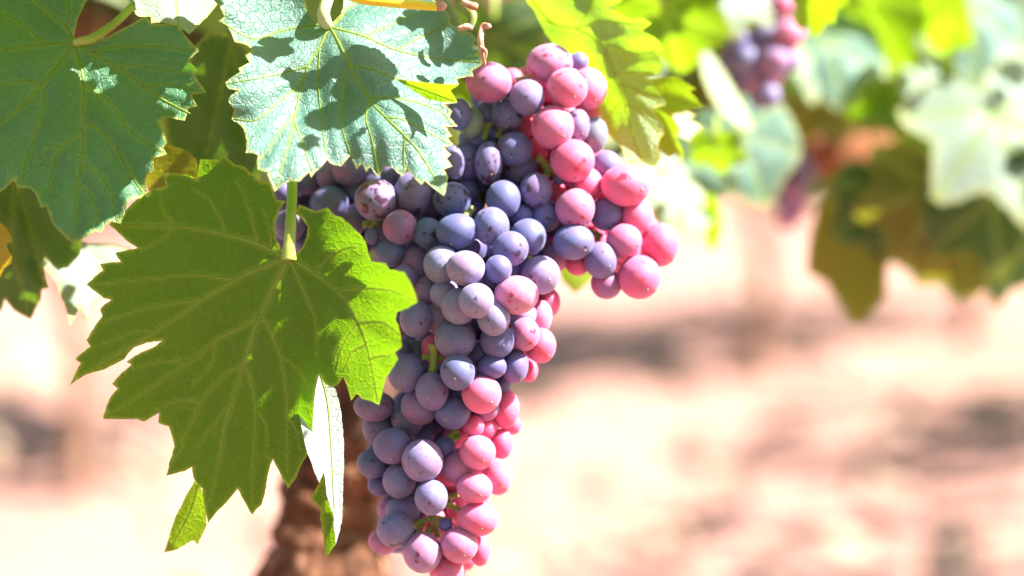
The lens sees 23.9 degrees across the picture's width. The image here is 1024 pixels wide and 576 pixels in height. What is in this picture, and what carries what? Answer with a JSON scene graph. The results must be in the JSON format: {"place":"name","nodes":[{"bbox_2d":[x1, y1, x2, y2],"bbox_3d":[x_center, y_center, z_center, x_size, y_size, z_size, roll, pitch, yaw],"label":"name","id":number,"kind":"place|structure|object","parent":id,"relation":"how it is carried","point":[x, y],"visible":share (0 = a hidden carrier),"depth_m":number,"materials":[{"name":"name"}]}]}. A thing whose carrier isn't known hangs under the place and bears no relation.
{"place":"outdoors","nodes":[
{"label":"outdoors","id":0,"kind":"place"},
{"bbox_2d":[0,188,1023,575],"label":"ground","id":1,"kind":"structure","parent":0,"point":[802,458],"depth_m":4.35,"materials":[{"name":"soil"}]},
{"bbox_2d":[54,280,92,498],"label":"grape vine","id":2,"kind":"object","parent":1,"relation":"on","point":[76,465],"visible":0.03,"depth_m":3.94,"materials":[{"name":"brown plant"}]},
{"bbox_2d":[74,0,665,575],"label":"grape vine","id":3,"kind":"object","parent":1,"relation":"on","point":[296,536],"visible":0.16,"depth_m":1.31,"materials":[{"name":"brown plant"}]},
{"bbox_2d":[0,223,11,275],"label":"grape leaf","id":4,"kind":"object","parent":3,"relation":"attached to","point":[5,254],"visible":1,"depth_m":1.09,"materials":[{"name":"yellow plant"}]},
{"bbox_2d":[0,180,82,318],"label":"grape leaf","id":5,"kind":"object","parent":3,"relation":"attached to","point":[37,237],"visible":0.8,"depth_m":1.12,"materials":[{"name":"green plant"}]},
{"bbox_2d":[20,242,128,324],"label":"grape leaf","id":6,"kind":"object","parent":3,"relation":"attached to","point":[77,275],"visible":0.88,"depth_m":1.13,"materials":[{"name":"white plant"}]},
{"bbox_2d":[0,0,205,242],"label":"grape leaf","id":7,"kind":"object","parent":3,"relation":"attached to","point":[83,141],"visible":0.99,"depth_m":1.05,"materials":[{"name":"green plant"}]},
{"bbox_2d":[145,143,197,190],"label":"grape leaf","id":8,"kind":"object","parent":3,"relation":"attached to","point":[176,160],"visible":0.45,"depth_m":1.10,"materials":[{"name":"yellow plant"}]},
{"bbox_2d":[129,0,216,33],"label":"grape leaf","id":9,"kind":"object","parent":3,"relation":"attached to","point":[188,16],"visible":1,"depth_m":1.06,"materials":[{"name":"green"}]},
{"bbox_2d":[164,481,206,552],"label":"grape leaf","id":10,"kind":"object","parent":3,"relation":"attached to","point":[189,522],"visible":1,"depth_m":1.08,"materials":[{"name":"green plant"}]},
{"bbox_2d":[164,31,260,179],"bbox_3d":[-0.141,-0.079,1.141,0.050,0.085,0.012,2,9,15],"label":"grape leaf","id":11,"kind":"object","parent":3,"relation":"attached to","point":[208,128],"visible":0.47,"depth_m":1.14,"materials":[{"name":"green plant"}]},
{"bbox_2d":[70,155,417,522],"bbox_3d":[-0.101,0.006,1.070,0.166,0.187,0.090,3,10,20],"label":"grape leaf","id":12,"kind":"object","parent":3,"relation":"attached to","point":[232,306],"visible":0.98,"depth_m":1.05,"materials":[{"name":"green plant"}]},
{"bbox_2d":[299,375,343,540],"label":"grape leaf","id":13,"kind":"object","parent":3,"relation":"attached to","point":[324,441],"visible":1,"depth_m":1.05,"materials":[{"name":"green"}]},
{"bbox_2d":[311,472,335,557],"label":"grape leaf","id":14,"kind":"object","parent":3,"relation":"attached to","point":[319,498],"visible":0.97,"depth_m":1.06,"materials":[{"name":"green plant"}]},
{"bbox_2d":[214,0,481,195],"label":"grape leaf","id":15,"kind":"object","parent":3,"relation":"attached to","point":[311,95],"visible":0.98,"depth_m":1.05,"materials":[{"name":"green plant"}]},
{"bbox_2d":[349,0,446,10],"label":"leaf stalk","id":16,"kind":"object","parent":15,"relation":"on","point":[439,5],"visible":1,"depth_m":1.05,"materials":[{"name":"yellow plant"}]},
{"bbox_2d":[396,79,457,102],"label":"grape leaf","id":17,"kind":"object","parent":3,"relation":"attached to","point":[437,92],"visible":1,"depth_m":1.04,"materials":[{"name":"green"}]},
{"bbox_2d":[450,78,471,106],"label":"grape leaf","id":18,"kind":"object","parent":3,"relation":"attached to","point":[460,90],"visible":0.22,"depth_m":1.16,"materials":[{"name":"green plant"}]},
{"bbox_2d":[455,0,477,30],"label":"dry tendril","id":19,"kind":"object","parent":3,"relation":"attached to","point":[468,9],"visible":1,"depth_m":1.07},
{"bbox_2d":[271,0,678,575],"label":"grape bunch","id":20,"kind":"object","parent":3,"relation":"hanging from","point":[545,178],"visible":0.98,"depth_m":1.08,"materials":[{"name":"purple food"}]},
{"bbox_2d":[477,22,491,65],"bbox_3d":[-0.012,-0.107,1.059,0.006,0.019,0.009,0,9,0],"label":"dry tendril","id":21,"kind":"object","parent":20,"relation":"attached to","point":[483,51],"visible":1,"depth_m":1.06},
{"bbox_2d":[451,0,545,69],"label":"grape leaf","id":22,"kind":"object","parent":3,"relation":"attached to","point":[514,34],"visible":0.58,"depth_m":1.35,"materials":[{"name":"green plant"}]},
{"bbox_2d":[560,268,592,292],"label":"grape leaf","id":23,"kind":"object","parent":3,"relation":"attached to","point":[574,283],"visible":0.27,"depth_m":1.20,"materials":[{"name":"green plant"}]},
{"bbox_2d":[527,0,665,165],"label":"grape leaf","id":24,"kind":"object","parent":3,"relation":"attached to","point":[620,51],"visible":0.95,"depth_m":1.12,"materials":[{"name":"green"}]},
{"bbox_2d":[620,153,706,230],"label":"grape leaf","id":25,"kind":"object","parent":3,"relation":"attached to","point":[675,188],"visible":0.68,"depth_m":1.28,"materials":[{"name":"white plant"}]},
{"bbox_2d":[611,0,730,73],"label":"grape leaf","id":26,"kind":"object","parent":3,"relation":"attached to","point":[684,33],"visible":0.87,"depth_m":1.30,"materials":[{"name":"plant"}]},
{"bbox_2d":[646,76,703,159],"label":"grape leaf","id":27,"kind":"object","parent":3,"relation":"attached to","point":[678,96],"visible":0.73,"depth_m":1.14,"materials":[{"name":"green"}]},
{"bbox_2d":[656,201,714,243],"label":"grape leaf","id":28,"kind":"object","parent":3,"relation":"attached to","point":[700,219],"visible":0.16,"depth_m":1.33,"materials":[{"name":"white plant"}]},
{"bbox_2d":[672,111,702,141],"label":"grape leaf","id":29,"kind":"object","parent":3,"relation":"attached to","point":[688,128],"visible":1,"depth_m":1.15,"materials":[{"name":"plant"}]},
{"bbox_2d":[657,121,741,199],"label":"grape leaf","id":30,"kind":"object","parent":3,"relation":"attached to","point":[707,179],"visible":0.35,"depth_m":1.36,"materials":[{"name":"green plant"}]},
{"bbox_2d":[705,192,721,249],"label":"grape leaf","id":31,"kind":"object","parent":3,"relation":"hanging from","point":[713,233],"visible":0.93,"depth_m":1.34,"materials":[{"name":"yellow plant"}]},
{"bbox_2d":[689,117,746,173],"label":"grape leaf","id":32,"kind":"object","parent":3,"relation":"attached to","point":[721,151],"visible":0.99,"depth_m":1.34,"materials":[{"name":"plant"}]},
{"bbox_2d":[691,11,756,69],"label":"grape leaf","id":33,"kind":"object","parent":3,"relation":"attached to","point":[716,53],"visible":0.12,"depth_m":1.37,"materials":[{"name":"green plant"}]},
{"bbox_2d":[700,50,754,129],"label":"grape leaf","id":34,"kind":"object","parent":3,"relation":"attached to","point":[725,97],"visible":0.96,"depth_m":1.32,"materials":[{"name":"plant"}]},
{"bbox_2d":[718,0,773,40],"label":"grape leaf","id":35,"kind":"object","parent":3,"relation":"attached to","point":[739,14],"visible":0.82,"depth_m":1.34,"materials":[{"name":"plant"}]},
{"bbox_2d":[691,94,801,209],"bbox_3d":[0.135,-0.081,1.430,0.070,0.068,0.041,4,10,23],"label":"grape leaf","id":36,"kind":"object","parent":3,"relation":"attached to","point":[771,142],"visible":0.45,"depth_m":1.43,"materials":[{"name":"plant"}]},
{"bbox_2d":[717,0,804,108],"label":"grape bunch","id":37,"kind":"object","parent":3,"relation":"hanging from","point":[758,60],"visible":0.8,"depth_m":1.37,"materials":[{"name":"purple food"}]},
{"bbox_2d":[793,43,818,106],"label":"grape leaf","id":38,"kind":"object","parent":3,"relation":"attached to","point":[804,76],"visible":0.63,"depth_m":1.45,"materials":[{"name":"plant"}]},
{"bbox_2d":[792,0,849,38],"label":"grape leaf","id":39,"kind":"object","parent":3,"relation":"attached to","point":[816,17],"visible":1,"depth_m":1.22,"materials":[{"name":"yellow plant"}]},
{"bbox_2d":[806,196,888,328],"bbox_3d":[0.206,-0.025,1.476,0.051,0.102,0.007,0,9,0],"label":"grape leaf","id":40,"kind":"object","parent":3,"relation":"attached to","point":[855,280],"visible":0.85,"depth_m":1.48,"materials":[{"name":"green plant"}]},
{"bbox_2d":[826,142,897,265],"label":"grape leaf","id":41,"kind":"object","parent":3,"relation":"attached to","point":[851,183],"visible":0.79,"depth_m":1.46,"materials":[{"name":"green plant"}]},
{"bbox_2d":[852,142,933,266],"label":"grape leaf","id":42,"kind":"object","parent":3,"relation":"hanging from","point":[888,204],"visible":0.66,"depth_m":1.44,"materials":[{"name":"green plant"}]},
{"bbox_2d":[891,63,940,99],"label":"grape leaf","id":43,"kind":"object","parent":3,"relation":"hanging from","point":[909,79],"visible":0.38,"depth_m":1.47,"materials":[{"name":"green plant"}]},
{"bbox_2d":[910,253,986,300],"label":"grape leaf","id":44,"kind":"object","parent":3,"relation":"attached to","point":[964,276],"visible":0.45,"depth_m":1.47,"materials":[{"name":"green plant"}]},
{"bbox_2d":[925,0,974,75],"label":"grape leaf","id":45,"kind":"object","parent":3,"relation":"hanging from","point":[949,32],"visible":1,"depth_m":1.43,"materials":[{"name":"yellow plant"}]},
{"bbox_2d":[892,159,1023,308],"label":"grape leaf","id":46,"kind":"object","parent":3,"relation":"hanging from","point":[998,293],"visible":0.09,"depth_m":1.51,"materials":[{"name":"plant"}]},
{"bbox_2d":[896,70,1023,224],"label":"grape leaf","id":47,"kind":"object","parent":3,"relation":"attached to","point":[970,133],"visible":1,"depth_m":1.42,"materials":[{"name":"plant"}]},
{"bbox_2d":[915,144,1023,282],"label":"grape leaf","id":48,"kind":"object","parent":3,"relation":"hanging from","point":[985,230],"visible":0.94,"depth_m":1.43,"materials":[{"name":"green plant"}]},
{"bbox_2d":[916,0,1023,89],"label":"grape leaf","id":49,"kind":"object","parent":3,"relation":"attached to","point":[998,29],"visible":0.66,"depth_m":1.50,"materials":[{"name":"green plant"}]},
{"bbox_2d":[0,196,1023,575],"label":"soil clods","id":50,"kind":"object","parent":1,"relation":"on","point":[954,550],"visible":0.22,"depth_m":3.97,"materials":[{"name":"beige soil"}]},
{"bbox_2d":[659,195,774,379],"bbox_3d":[0.496,-0.381,4.806,1.607,1.253,0.892,-6,11,-35],"label":"grape vine","id":51,"kind":"object","parent":1,"relation":"on","point":[759,360],"depth_m":4.83,"materials":[{"name":"brown plant"}]},
{"bbox_2d":[602,0,1023,222],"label":"grape vine","id":52,"kind":"object","parent":1,"relation":"on","point":[826,157],"visible":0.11,"depth_m":1.72,"materials":[{"name":"plant"}]},
{"bbox_2d":[776,145,814,229],"bbox_3d":[0.190,-0.068,1.631,0.028,0.060,0.040,0,9,0],"label":"grape bunch","id":53,"kind":"object","parent":52,"relation":"hanging from","point":[791,206],"visible":0.73,"depth_m":1.62,"materials":[{"name":"purple food"}]},
{"bbox_2d":[777,84,855,144],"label":"grape leaf","id":54,"kind":"object","parent":52,"relation":"attached to","point":[821,118],"visible":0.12,"depth_m":1.60,"materials":[{"name":"green plant"}]},
{"bbox_2d":[780,10,888,116],"bbox_3d":[0.193,-0.138,1.476,0.074,0.063,0.049,0,9,0],"label":"grape leaf","id":55,"kind":"object","parent":52,"relation":"attached to","point":[844,51],"visible":0.75,"depth_m":1.46,"materials":[{"name":"green plant"}]},
{"bbox_2d":[824,0,939,77],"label":"grape leaf","id":56,"kind":"object","parent":52,"relation":"attached to","point":[899,26],"visible":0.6,"depth_m":1.48,"materials":[{"name":"green plant"}]},
{"bbox_2d":[846,42,952,139],"bbox_3d":[0.241,-0.133,1.526,0.081,0.082,0.028,2,9,10],"label":"grape leaf","id":57,"kind":"object","parent":52,"relation":"attached to","point":[879,104],"visible":0.19,"depth_m":1.53,"materials":[{"name":"green plant"}]},
{"bbox_2d":[891,133,933,156],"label":"grape leaf","id":58,"kind":"object","parent":52,"relation":"attached to","point":[922,143],"visible":0.04,"depth_m":1.61,"materials":[{"name":"green plant"}]},
{"bbox_2d":[952,73,974,88],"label":"grape leaf","id":59,"kind":"object","parent":52,"relation":"attached to","point":[953,74],"depth_m":1.62,"materials":[{"name":"green plant"}]},
{"bbox_2d":[977,56,1023,102],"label":"grape leaf","id":60,"kind":"object","parent":52,"relation":"attached to","point":[1015,66],"visible":0.02,"depth_m":1.55,"materials":[{"name":"plant"}]},
{"bbox_2d":[765,209,980,342],"bbox_3d":[1.013,-0.441,5.262,1.564,1.227,0.944,-5,11,-31],"label":"grape vine","id":61,"kind":"object","parent":1,"relation":"on","point":[967,325],"visible":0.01,"depth_m":5.29,"materials":[{"name":"brown plant"}]}
]}

